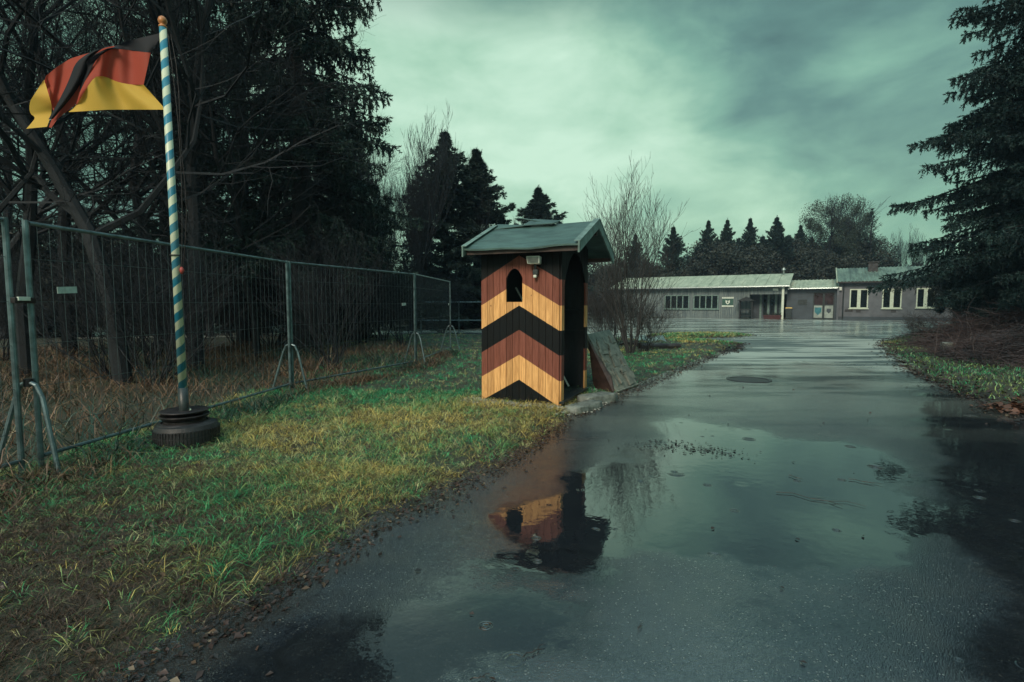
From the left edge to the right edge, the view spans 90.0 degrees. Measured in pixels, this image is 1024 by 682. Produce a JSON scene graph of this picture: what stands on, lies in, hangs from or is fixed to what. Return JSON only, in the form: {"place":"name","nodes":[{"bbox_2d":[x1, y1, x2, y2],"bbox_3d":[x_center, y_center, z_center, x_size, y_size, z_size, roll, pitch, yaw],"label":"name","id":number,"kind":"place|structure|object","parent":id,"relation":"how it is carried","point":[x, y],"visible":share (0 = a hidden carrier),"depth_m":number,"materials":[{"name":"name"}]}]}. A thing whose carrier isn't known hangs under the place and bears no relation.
{"place":"outdoors","nodes":[
{"label":"outdoors","id":0,"kind":"place"},
{"bbox_2d":[0,340,464,519],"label":"dry grass","id":1,"kind":"structure","parent":0,"point":[413,366],"depth_m":7.71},
{"bbox_2d":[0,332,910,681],"bbox_3d":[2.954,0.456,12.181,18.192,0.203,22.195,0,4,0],"label":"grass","id":2,"kind":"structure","parent":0,"point":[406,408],"depth_m":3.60,"materials":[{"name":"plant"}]},
{"bbox_2d":[0,0,1021,273],"label":"sky","id":3,"kind":"structure","parent":0,"point":[758,110],"materials":[{"name":"grey"}]},
{"bbox_2d":[0,311,1023,681],"bbox_3d":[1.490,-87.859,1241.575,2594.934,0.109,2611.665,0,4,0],"label":"ground","id":4,"kind":"structure","parent":0,"point":[120,643],"depth_m":4.33,"materials":[{"name":"plant"}]},
{"bbox_2d":[0,217,25,474],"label":"fence panel","id":5,"kind":"object","parent":4,"relation":"on","point":[4,221],"visible":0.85,"depth_m":3.95,"materials":[{"name":"metal"}]},
{"bbox_2d":[0,235,77,340],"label":"leafless shrub","id":6,"kind":"object","parent":4,"relation":"on","point":[13,285],"visible":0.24,"depth_m":12.79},
{"bbox_2d":[0,253,95,360],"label":"leafless shrub","id":7,"kind":"object","parent":4,"relation":"on","point":[6,332],"visible":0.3,"depth_m":12.16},
{"bbox_2d":[0,0,111,338],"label":"bare tree","id":8,"kind":"object","parent":4,"relation":"on","point":[4,212],"visible":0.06,"depth_m":19.90,"materials":[{"name":"brown plant"}]},
{"bbox_2d":[0,213,130,337],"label":"evergreen shrub","id":9,"kind":"object","parent":4,"relation":"on","point":[50,329],"visible":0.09,"depth_m":21.65,"materials":[{"name":"green plant"}]},
{"bbox_2d":[2,217,145,336],"bbox_3d":[-18.510,-2.617,22.534,6.612,5.763,6.488,-1,4,-9],"label":"evergreen shrub","id":10,"kind":"object","parent":4,"relation":"on","point":[46,254],"visible":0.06,"depth_m":21.11,"materials":[{"name":"green plant"}]},
{"bbox_2d":[0,0,186,376],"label":"bare tree","id":11,"kind":"object","parent":4,"relation":"on","point":[24,358],"visible":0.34,"depth_m":9.43,"materials":[{"name":"brown plant"}]},
{"bbox_2d":[0,234,214,379],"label":"leafless shrub","id":12,"kind":"object","parent":4,"relation":"on","point":[90,334],"visible":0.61,"depth_m":8.84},
{"bbox_2d":[0,0,221,257],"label":"bare tree","id":13,"kind":"object","parent":4,"relation":"on","point":[8,199],"visible":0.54,"depth_m":9.06,"materials":[{"name":"brown plant"}]},
{"bbox_2d":[2,191,243,357],"bbox_3d":[-9.137,-1.700,13.179,4.088,4.329,5.556,0,4,0],"label":"leafless shrub","id":14,"kind":"object","parent":4,"relation":"on","point":[135,274],"visible":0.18,"depth_m":12.35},
{"bbox_2d":[0,200,246,369],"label":"leafless shrub","id":15,"kind":"object","parent":4,"relation":"on","point":[152,346],"visible":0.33,"depth_m":10.12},
{"bbox_2d":[0,0,253,277],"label":"bare tree","id":16,"kind":"object","parent":4,"relation":"on","point":[42,212],"visible":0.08,"depth_m":14.42,"materials":[{"name":"brown plant"}]},
{"bbox_2d":[0,0,257,258],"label":"bare tree","id":17,"kind":"object","parent":4,"relation":"on","point":[3,153],"visible":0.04,"depth_m":19.41,"materials":[{"name":"brown plant"}]},
{"bbox_2d":[22,182,258,385],"bbox_3d":[-5.635,-0.833,8.458,4.194,3.269,3.087,3,5,34],"label":"leafless shrub","id":18,"kind":"object","parent":4,"relation":"on","point":[172,341],"visible":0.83,"depth_m":8.39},
{"bbox_2d":[21,220,291,468],"bbox_3d":[-3.623,-0.084,5.978,0.054,2.010,3.832,0,4,6],"label":"fence panel","id":19,"kind":"object","parent":4,"relation":"on","point":[32,328],"visible":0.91,"depth_m":4.71,"materials":[{"name":"metal"}]},
{"bbox_2d":[0,378,60,473],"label":"fence brace","id":20,"kind":"object","parent":19,"relation":"attached to","point":[28,382],"visible":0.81,"depth_m":4.04,"materials":[{"name":"metal"}]},
{"bbox_2d":[272,342,307,390],"bbox_3d":[-3.427,0.426,7.912,0.633,0.804,0.109,0,4,6],"label":"fence brace","id":21,"kind":"object","parent":19,"relation":"attached to","point":[300,363],"visible":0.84,"depth_m":7.90,"materials":[{"name":"metal"}]},
{"bbox_2d":[151,405,220,449],"bbox_3d":[-3.146,0.844,4.954,0.561,0.367,0.561,0,4,0],"label":"wheel base","id":22,"kind":"object","parent":4,"relation":"on","point":[192,427],"visible":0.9,"depth_m":4.78,"materials":[{"name":"black rubber"}]},
{"bbox_2d":[157,16,188,410],"bbox_3d":[-3.149,-1.060,4.805,0.174,3.826,0.102,2,4,22],"label":"flagpole","id":23,"kind":"object","parent":22,"relation":"on","point":[183,394],"visible":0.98,"depth_m":4.79,"materials":[{"name":"metal"}]},
{"bbox_2d":[26,33,162,128],"bbox_3d":[-3.867,-2.403,4.706,1.350,0.861,0.203,0,4,5],"label":"flag","id":24,"kind":"object","parent":23,"relation":"attached to","point":[109,78],"visible":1,"depth_m":4.72,"materials":[{"name":"fabric"}]},
{"bbox_2d":[123,267,257,354],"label":"leafless shrub","id":25,"kind":"object","parent":4,"relation":"on","point":[219,312],"visible":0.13,"depth_m":13.07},
{"bbox_2d":[169,225,283,345],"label":"leafless shrub","id":26,"kind":"object","parent":4,"relation":"on","point":[241,308],"visible":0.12,"depth_m":16.12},
{"bbox_2d":[203,284,279,344],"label":"leafless shrub","id":27,"kind":"object","parent":4,"relation":"on","point":[229,329],"visible":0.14,"depth_m":16.54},
{"bbox_2d":[183,211,354,347],"bbox_3d":[-6.936,-1.945,15.751,5.711,4.450,4.202,2,4,22],"label":"leafless shrub","id":28,"kind":"object","parent":4,"relation":"on","point":[278,341],"visible":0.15,"depth_m":15.77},
{"bbox_2d":[148,0,428,353],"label":"spruce tree","id":29,"kind":"object","parent":4,"relation":"on","point":[302,11],"visible":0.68,"depth_m":13.09,"materials":[{"name":"green plant"}]},
{"bbox_2d":[209,228,371,341],"bbox_3d":[-6.518,-1.682,15.544,3.731,3.951,5.070,2,5,31],"label":"leafless shrub","id":30,"kind":"object","parent":4,"relation":"on","point":[341,307],"visible":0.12,"depth_m":15.30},
{"bbox_2d":[214,211,394,346],"bbox_3d":[-6.053,-1.929,15.371,4.223,4.472,5.739,3,5,37],"label":"leafless shrub","id":31,"kind":"object","parent":4,"relation":"on","point":[275,294],"visible":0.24,"depth_m":14.68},
{"bbox_2d":[213,209,400,369],"bbox_3d":[-3.868,-1.122,10.784,3.319,3.515,4.510,0,4,0],"label":"leafless shrub","id":32,"kind":"object","parent":4,"relation":"on","point":[315,301],"visible":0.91,"depth_m":10.23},
{"bbox_2d":[204,102,435,338],"bbox_3d":[-6.980,-4.774,20.196,8.093,9.448,8.926,0,4,-3],"label":"bare tree","id":33,"kind":"object","parent":4,"relation":"on","point":[286,337],"visible":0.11,"depth_m":20.41,"materials":[{"name":"brown plant"}]},
{"bbox_2d":[288,261,415,389],"bbox_3d":[-2.749,-0.334,9.463,0.054,2.010,3.416,2,4,23],"label":"fence panel","id":34,"kind":"object","parent":4,"relation":"on","point":[291,321],"visible":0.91,"depth_m":8.98,"materials":[{"name":"metal"}]},
{"bbox_2d":[274,169,439,338],"bbox_3d":[-5.074,-3.335,18.782,5.156,6.765,5.906,1,4,18],"label":"bare tree","id":35,"kind":"object","parent":4,"relation":"on","point":[390,192],"visible":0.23,"depth_m":18.80,"materials":[{"name":"brown plant"}]},
{"bbox_2d":[315,241,418,343],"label":"leafless shrub","id":36,"kind":"object","parent":4,"relation":"on","point":[358,340],"visible":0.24,"depth_m":17.20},
{"bbox_2d":[323,229,431,340],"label":"leafless shrub","id":37,"kind":"object","parent":4,"relation":"on","point":[379,331],"visible":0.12,"depth_m":18.68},
{"bbox_2d":[362,144,409,325],"bbox_3d":[-7.204,-6.290,28.689,3.701,11.285,3.166,4,5,41],"label":"bare tree","id":38,"kind":"object","parent":4,"relation":"on","point":[389,196],"visible":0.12,"depth_m":28.90,"materials":[{"name":"brown plant"}]},
{"bbox_2d":[354,261,443,344],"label":"leafless shrub","id":39,"kind":"object","parent":4,"relation":"on","point":[391,298],"visible":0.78,"depth_m":16.67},
{"bbox_2d":[384,136,443,329],"bbox_3d":[-5.428,-6.250,28.134,3.701,11.285,3.166,-2,5,-25],"label":"bare tree","id":40,"kind":"object","parent":4,"relation":"on","point":[403,205],"visible":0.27,"depth_m":27.89,"materials":[{"name":"brown plant"}]},
{"bbox_2d":[386,103,463,330],"bbox_3d":[-4.425,-6.517,27.240,3.958,11.949,4.626,0,4,0],"label":"bare tree","id":41,"kind":"object","parent":4,"relation":"on","point":[429,199],"visible":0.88,"depth_m":26.37,"materials":[{"name":"brown plant"}]},
{"bbox_2d":[415,273,450,360],"bbox_3d":[-1.921,-0.580,12.885,0.054,2.010,3.691,0,4,5],"label":"fence panel","id":42,"kind":"object","parent":4,"relation":"on","point":[427,322],"visible":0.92,"depth_m":12.63,"materials":[{"name":"metal"}]},
{"bbox_2d":[397,260,479,333],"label":"leafless shrub","id":43,"kind":"object","parent":4,"relation":"on","point":[437,303],"visible":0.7,"depth_m":23.70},
{"bbox_2d":[395,129,489,330],"bbox_3d":[-3.841,-6.278,29.559,7.868,11.726,8.228,0,4,0],"label":"spruce tree","id":44,"kind":"object","parent":4,"relation":"on","point":[444,234],"visible":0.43,"depth_m":28.60,"materials":[{"name":"green plant"}]},
{"bbox_2d":[408,147,516,327],"bbox_3d":[-2.044,-6.004,30.683,7.923,10.978,7.577,-3,5,-36],"label":"spruce tree","id":45,"kind":"object","parent":4,"relation":"on","point":[478,166],"visible":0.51,"depth_m":29.62,"materials":[{"name":"green plant"}]},
{"bbox_2d":[461,162,498,285],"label":"bare tree","id":46,"kind":"object","parent":4,"relation":"on","point":[478,220],"visible":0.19,"depth_m":29.69,"materials":[{"name":"brown plant"}]},
{"bbox_2d":[514,185,597,319],"bbox_3d":[2.334,-6.421,39.353,9.840,11.179,9.308,0,4,0],"label":"spruce tree","id":47,"kind":"object","parent":4,"relation":"on","point":[538,207],"visible":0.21,"depth_m":38.60,"materials":[{"name":"green plant"}]},
{"bbox_2d":[565,400,602,413],"bbox_3d":[0.952,0.885,6.795,0.243,0.137,0.657,4,5,41],"label":"kerb stone","id":48,"kind":"object","parent":4,"relation":"on","point":[585,406],"visible":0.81,"depth_m":6.68,"materials":[{"name":"concrete"}]},
{"bbox_2d":[588,340,613,391],"bbox_3d":[1.442,0.406,8.150,0.510,0.822,0.106,4,6,43],"label":"brown board","id":49,"kind":"object","parent":4,"relation":"on","point":[602,377],"visible":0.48,"depth_m":8.15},
{"bbox_2d":[587,262,617,310],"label":"evergreen shrub","id":50,"kind":"object","parent":4,"relation":"on","point":[592,271],"visible":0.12,"depth_m":61.79,"materials":[{"name":"green plant"}]},
{"bbox_2d":[587,276,649,335],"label":"leafless shrub","id":51,"kind":"object","parent":4,"relation":"on","point":[596,312],"visible":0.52,"depth_m":15.31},
{"bbox_2d":[596,281,649,342],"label":"leafless shrub","id":52,"kind":"object","parent":4,"relation":"on","point":[614,324],"visible":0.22,"depth_m":17.43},
{"bbox_2d":[658,225,690,276],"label":"spruce tree","id":53,"kind":"object","parent":4,"relation":"on","point":[678,245],"visible":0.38,"depth_m":62.82,"materials":[{"name":"green plant"}]},
{"bbox_2d":[660,259,694,276],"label":"evergreen shrub","id":54,"kind":"object","parent":4,"relation":"on","point":[674,268],"visible":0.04,"depth_m":62.08,"materials":[{"name":"green plant"}]},
{"bbox_2d":[696,220,720,260],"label":"spruce tree","id":55,"kind":"object","parent":4,"relation":"on","point":[706,233],"visible":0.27,"depth_m":64.83,"materials":[{"name":"green plant"}]},
{"bbox_2d":[679,240,771,275],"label":"evergreen shrub","id":56,"kind":"object","parent":4,"relation":"on","point":[730,260],"visible":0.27,"depth_m":61.22,"materials":[{"name":"green plant"}]},
{"bbox_2d":[716,218,739,250],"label":"spruce tree","id":57,"kind":"object","parent":4,"relation":"on","point":[725,234],"visible":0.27,"depth_m":66.75,"materials":[{"name":"green plant"}]},
{"bbox_2d":[688,241,786,301],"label":"evergreen shrub","id":58,"kind":"object","parent":4,"relation":"on","point":[757,269],"visible":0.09,"depth_m":62.66,"materials":[{"name":"green plant"}]},
{"bbox_2d":[737,218,760,257],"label":"spruce tree","id":59,"kind":"object","parent":4,"relation":"on","point":[749,237],"visible":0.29,"depth_m":65.76,"materials":[{"name":"green plant"}]},
{"bbox_2d":[737,244,804,279],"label":"evergreen shrub","id":60,"kind":"object","parent":4,"relation":"on","point":[757,248],"visible":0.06,"depth_m":63.21,"materials":[{"name":"green plant"}]},
{"bbox_2d":[761,215,800,302],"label":"spruce tree","id":61,"kind":"object","parent":4,"relation":"on","point":[778,239],"visible":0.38,"depth_m":64.56,"materials":[{"name":"green plant"}]},
{"bbox_2d":[759,236,833,287],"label":"evergreen shrub","id":62,"kind":"object","parent":4,"relation":"on","point":[807,257],"visible":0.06,"depth_m":63.23,"materials":[{"name":"green plant"}]},
{"bbox_2d":[772,246,834,303],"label":"evergreen shrub","id":63,"kind":"object","parent":4,"relation":"on","point":[819,276],"visible":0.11,"depth_m":61.90,"materials":[{"name":"green plant"}]},
{"bbox_2d":[786,246,866,287],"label":"evergreen shrub","id":64,"kind":"object","parent":4,"relation":"on","point":[845,263],"visible":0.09,"depth_m":63.05,"materials":[{"name":"green plant"}]},
{"bbox_2d":[797,193,863,269],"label":"broadleaf tree","id":65,"kind":"object","parent":4,"relation":"on","point":[833,225],"visible":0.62,"depth_m":65.97,"materials":[{"name":"green plant"}]},
{"bbox_2d":[811,194,887,267],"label":"broadleaf tree","id":66,"kind":"object","parent":4,"relation":"on","point":[858,207],"visible":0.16,"depth_m":67.46,"materials":[{"name":"green plant"}]},
{"bbox_2d":[835,211,885,264],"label":"broadleaf tree","id":67,"kind":"object","parent":4,"relation":"on","point":[859,230],"visible":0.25,"depth_m":65.67,"materials":[{"name":"green plant"}]},
{"bbox_2d":[831,238,899,272],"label":"evergreen shrub","id":68,"kind":"object","parent":4,"relation":"on","point":[881,259],"visible":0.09,"depth_m":62.73,"materials":[{"name":"green plant"}]},
{"bbox_2d":[856,208,884,265],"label":"larch tree","id":69,"kind":"object","parent":4,"relation":"on","point":[871,217],"visible":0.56,"depth_m":63.11,"materials":[{"name":"green plant"}]},
{"bbox_2d":[899,225,929,265],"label":"bare tree","id":70,"kind":"object","parent":4,"relation":"on","point":[919,261],"visible":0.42,"depth_m":59.38,"materials":[{"name":"brown plant"}]},
{"bbox_2d":[899,310,945,336],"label":"leafless shrub","id":71,"kind":"object","parent":4,"relation":"on","point":[915,328],"visible":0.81,"depth_m":17.12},
{"bbox_2d":[873,290,1023,348],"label":"brush heap","id":72,"kind":"object","parent":4,"relation":"on","point":[1009,317],"visible":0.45,"depth_m":15.80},
{"bbox_2d":[925,271,975,323],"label":"evergreen shrub","id":73,"kind":"object","parent":4,"relation":"on","point":[932,296],"visible":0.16,"depth_m":36.75,"materials":[{"name":"green plant"}]},
{"bbox_2d":[896,319,1023,362],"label":"brush heap","id":74,"kind":"object","parent":4,"relation":"on","point":[927,348],"visible":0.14,"depth_m":13.78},
{"bbox_2d":[906,307,1023,368],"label":"brush heap","id":75,"kind":"object","parent":4,"relation":"on","point":[987,352],"visible":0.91,"depth_m":11.89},
{"bbox_2d":[971,393,1023,413],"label":"leaf clump","id":76,"kind":"object","parent":4,"relation":"on","point":[1014,406],"visible":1,"depth_m":6.63,"materials":[{"name":"brown plant"}]},
{"bbox_2d":[39,318,1023,681],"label":"road","id":77,"kind":"structure","parent":0,"point":[911,568],"depth_m":2.89,"materials":[{"name":"asphalt"}]},
{"bbox_2d":[1,0,272,356],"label":"bare tree","id":78,"kind":"object","parent":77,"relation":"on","point":[63,234],"visible":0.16,"depth_m":12.80,"materials":[{"name":"brown plant"}]},
{"bbox_2d":[81,0,232,338],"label":"spruce tree","id":79,"kind":"object","parent":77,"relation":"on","point":[129,222],"visible":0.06,"depth_m":18.21,"materials":[{"name":"green plant"}]},
{"bbox_2d":[53,1,319,336],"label":"bare tree","id":80,"kind":"object","parent":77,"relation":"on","point":[208,201],"visible":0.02,"depth_m":21.78,"materials":[{"name":"brown plant"}]},
{"bbox_2d":[0,0,375,369],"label":"bare tree","id":81,"kind":"object","parent":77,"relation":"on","point":[157,9],"visible":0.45,"depth_m":9.93,"materials":[{"name":"brown plant"}]},
{"bbox_2d":[0,0,376,356],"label":"bare tree","id":82,"kind":"object","parent":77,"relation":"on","point":[237,208],"visible":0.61,"depth_m":10.58,"materials":[{"name":"brown plant"}]},
{"bbox_2d":[0,0,378,352],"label":"bare tree","id":83,"kind":"object","parent":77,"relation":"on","point":[132,159],"visible":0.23,"depth_m":13.01,"materials":[{"name":"brown plant"}]},
{"bbox_2d":[0,0,392,385],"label":"bare tree","id":84,"kind":"object","parent":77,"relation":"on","point":[76,210],"visible":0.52,"depth_m":9.10,"materials":[{"name":"brown plant"}]},
{"bbox_2d":[147,0,315,345],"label":"spruce tree","id":85,"kind":"object","parent":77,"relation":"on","point":[243,338],"visible":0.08,"depth_m":15.88,"materials":[{"name":"green plant"}]},
{"bbox_2d":[0,335,1023,681],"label":"leaf litter","id":86,"kind":"object","parent":77,"relation":"on","point":[306,577],"visible":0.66,"depth_m":2.88,"materials":[{"name":"brown plant"}]},
{"bbox_2d":[461,218,614,404],"bbox_3d":[0.463,-0.467,7.487,1.640,2.718,1.980,2,4,23],"label":"sentry box","id":87,"kind":"object","parent":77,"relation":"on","point":[534,343],"visible":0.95,"depth_m":6.98,"materials":[{"name":"paint"}]},
{"bbox_2d":[460,388,619,415],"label":"gravel","id":88,"kind":"structure","parent":77,"relation":"on","point":[526,404],"depth_m":6.83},
{"bbox_2d":[577,391,617,403],"bbox_3d":[1.224,0.832,7.330,0.661,0.174,0.264,-3,5,-37],"label":"kerb stone","id":89,"kind":"object","parent":77,"relation":"on","point":[604,397],"visible":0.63,"depth_m":7.25,"materials":[{"name":"concrete"}]},
{"bbox_2d":[587,330,638,392],"bbox_3d":[1.674,0.331,8.637,0.685,0.990,1.132,3,5,34],"label":"relief slab","id":90,"kind":"object","parent":77,"relation":"on","point":[607,348],"depth_m":8.58,"materials":[{"name":"stone"}]},
{"bbox_2d":[577,150,700,353],"bbox_3d":[2.947,-2.250,13.790,3.453,5.334,4.048,3,5,33],"label":"leafless shrub","id":91,"kind":"object","parent":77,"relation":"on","point":[624,263],"visible":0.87,"depth_m":13.77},
{"bbox_2d":[609,292,682,350],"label":"leafless shrub","id":92,"kind":"object","parent":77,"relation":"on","point":[650,326],"visible":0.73,"depth_m":14.56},
{"bbox_2d":[611,268,793,318],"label":"timber building","id":93,"kind":"structure","parent":77,"relation":"on","point":[702,296],"depth_m":51.55,"materials":[{"name":"paint"}]},
{"bbox_2d":[664,295,689,309],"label":"window","id":94,"kind":"structure","parent":93,"relation":"in","point":[683,302],"depth_m":53.18,"materials":[{"name":"paint"}]},
{"bbox_2d":[692,295,718,309],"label":"window","id":95,"kind":"structure","parent":93,"relation":"in","point":[704,303],"depth_m":51.72,"materials":[{"name":"paint"}]},
{"bbox_2d":[726,376,771,382],"bbox_3d":[4.401,0.713,9.515,0.780,0.006,0.780,0,4,0],"label":"drain cover","id":96,"kind":"object","parent":77,"relation":"on","point":[749,379],"visible":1,"depth_m":9.49,"materials":[{"name":"metal"}]},
{"bbox_2d":[786,279,838,319],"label":"connecting wing","id":97,"kind":"structure","parent":77,"relation":"on","point":[805,300],"depth_m":47.66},
{"bbox_2d":[812,292,823,318],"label":"door","id":98,"kind":"structure","parent":97,"relation":"in","point":[818,297],"depth_m":47.38,"materials":[{"name":"paint"}]},
{"bbox_2d":[823,292,834,318],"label":"door","id":99,"kind":"structure","parent":97,"relation":"in","point":[829,297],"depth_m":46.93,"materials":[{"name":"paint"}]},
{"bbox_2d":[652,329,1023,420],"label":"leaf litter","id":100,"kind":"object","parent":77,"relation":"on","point":[926,367],"visible":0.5,"depth_m":10.86,"materials":[{"name":"brown plant"}]},
{"bbox_2d":[836,261,968,320],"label":"rendered building","id":101,"kind":"structure","parent":77,"relation":"on","point":[856,302],"depth_m":45.48,"materials":[{"name":"paint"}]},
{"bbox_2d":[848,289,868,308],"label":"window","id":102,"kind":"structure","parent":101,"relation":"in","point":[858,298],"depth_m":45.86,"materials":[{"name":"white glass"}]},
{"bbox_2d":[881,289,901,308],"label":"window","id":103,"kind":"structure","parent":101,"relation":"in","point":[892,301],"depth_m":44.65,"materials":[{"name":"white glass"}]},
{"bbox_2d":[915,288,932,308],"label":"window","id":104,"kind":"structure","parent":101,"relation":"in","point":[921,296],"depth_m":43.62,"materials":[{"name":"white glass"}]},
{"bbox_2d":[865,0,1023,322],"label":"spruce tree","id":105,"kind":"object","parent":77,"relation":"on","point":[1005,111],"visible":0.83,"depth_m":17.00,"materials":[{"name":"green plant"}]},
{"bbox_2d":[930,63,1023,308],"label":"spruce tree","id":106,"kind":"object","parent":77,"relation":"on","point":[977,151],"visible":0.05,"depth_m":20.31,"materials":[{"name":"green plant"}]},
{"bbox_2d":[954,158,1022,320],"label":"spruce tree","id":107,"kind":"object","parent":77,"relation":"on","point":[1005,164],"visible":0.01,"depth_m":30.10,"materials":[{"name":"green plant"}]},
{"bbox_2d":[974,73,1023,303],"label":"spruce tree","id":108,"kind":"object","parent":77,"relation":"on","point":[1016,234],"visible":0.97,"depth_m":14.30,"materials":[{"name":"green plant"}]},
{"bbox_2d":[653,331,904,343],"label":"grass","id":109,"kind":"structure","parent":0,"point":[692,338],"depth_m":21.61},
{"bbox_2d":[680,332,1023,399],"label":"grass","id":110,"kind":"structure","parent":0,"point":[976,370],"depth_m":10.37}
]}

